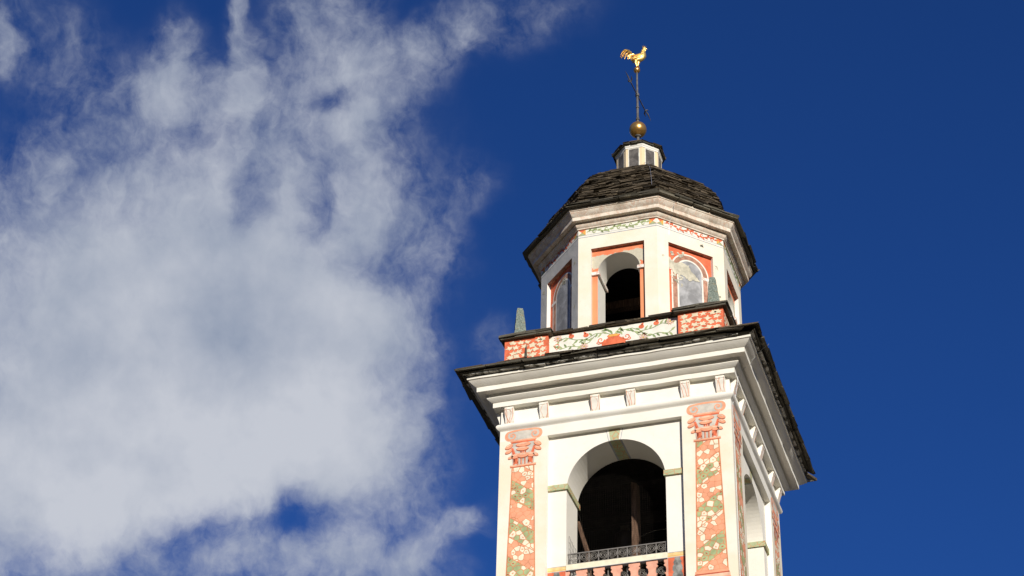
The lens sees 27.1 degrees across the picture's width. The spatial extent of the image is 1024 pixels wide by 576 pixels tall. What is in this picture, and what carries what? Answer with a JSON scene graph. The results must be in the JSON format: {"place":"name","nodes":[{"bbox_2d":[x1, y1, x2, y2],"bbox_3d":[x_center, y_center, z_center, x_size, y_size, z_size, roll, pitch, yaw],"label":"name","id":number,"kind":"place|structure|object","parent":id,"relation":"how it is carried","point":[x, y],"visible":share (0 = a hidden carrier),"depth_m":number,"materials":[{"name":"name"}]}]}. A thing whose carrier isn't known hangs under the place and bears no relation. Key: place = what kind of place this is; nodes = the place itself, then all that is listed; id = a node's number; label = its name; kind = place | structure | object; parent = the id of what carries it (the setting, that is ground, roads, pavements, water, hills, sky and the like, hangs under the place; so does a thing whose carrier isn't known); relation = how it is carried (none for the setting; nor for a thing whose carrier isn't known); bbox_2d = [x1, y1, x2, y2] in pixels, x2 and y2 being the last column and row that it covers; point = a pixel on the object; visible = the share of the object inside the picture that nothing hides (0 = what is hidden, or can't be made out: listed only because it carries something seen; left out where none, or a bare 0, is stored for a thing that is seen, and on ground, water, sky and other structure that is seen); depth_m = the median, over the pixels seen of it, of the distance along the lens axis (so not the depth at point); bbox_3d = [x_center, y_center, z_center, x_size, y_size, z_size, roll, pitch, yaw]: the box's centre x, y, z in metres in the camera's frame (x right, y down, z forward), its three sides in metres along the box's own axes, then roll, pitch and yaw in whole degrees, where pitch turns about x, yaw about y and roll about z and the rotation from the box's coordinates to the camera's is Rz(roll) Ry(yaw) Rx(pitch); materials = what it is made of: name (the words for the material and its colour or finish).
{"place":"outdoors","nodes":[
{"label":"outdoors","id":0,"kind":"place"},
{"bbox_2d":[0,0,1023,575],"label":"sky","id":1,"kind":"structure","parent":0,"point":[252,252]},
{"label":"square","id":2,"kind":"structure","parent":0,"visible":0},
{"bbox_2d":[454,139,816,575],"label":"bell tower","id":3,"kind":"structure","parent":2,"relation":"on","point":[638,347],"depth_m":45.24,"materials":[{"name":"beige paint"}]},
{"bbox_2d":[514,308,525,332],"bbox_3d":[0.181,0.820,47.010,0.294,0.830,0.292,5,-36,-5],"label":"stone obelisk","id":4,"kind":"object","parent":3,"relation":"on","point":[520,325],"visible":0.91,"depth_m":46.95,"materials":[{"name":"grey stone"}]},
{"bbox_2d":[568,541,667,575],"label":"balcony railing","id":5,"kind":"object","parent":3,"relation":"attached to","point":[637,550],"visible":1,"depth_m":42.83,"materials":[{"name":"grey metal"}]},
{"bbox_2d":[569,458,666,574],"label":"bird net","id":6,"kind":"object","parent":3,"relation":"attached to","point":[619,510],"visible":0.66,"depth_m":44.24,"materials":[{"name":"black"}]},
{"bbox_2d":[577,470,666,575],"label":"timber bell support","id":7,"kind":"object","parent":3,"relation":"on","point":[624,519],"visible":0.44,"depth_m":45.73,"materials":[{"name":"brown wood"}]},
{"bbox_2d":[607,525,644,575],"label":"church bell","id":8,"kind":"object","parent":7,"relation":"hanging from","point":[623,534],"visible":0.49,"depth_m":45.55,"materials":[{"name":"brown metal"}]},
{"bbox_2d":[620,45,650,139],"bbox_3d":[3.094,-4.695,52.870,0.579,3.498,1.973,-21,-41,28],"label":"weathervane","id":9,"kind":"object","parent":3,"relation":"on","point":[637,129],"visible":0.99,"depth_m":52.82,"materials":[{"name":"gold metal"}]},
{"bbox_2d":[707,277,719,301],"bbox_3d":[4.346,0.135,45.904,0.292,0.830,0.295,1,-36,1],"label":"stone obelisk","id":10,"kind":"object","parent":3,"relation":"on","point":[713,294],"visible":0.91,"depth_m":45.84,"materials":[{"name":"grey stone"}]},
{"bbox_2d":[732,344,768,575],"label":"lightning wire","id":11,"kind":"object","parent":3,"relation":"attached to","point":[735,467],"visible":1,"depth_m":43.03,"materials":[{"name":"grey metal"}]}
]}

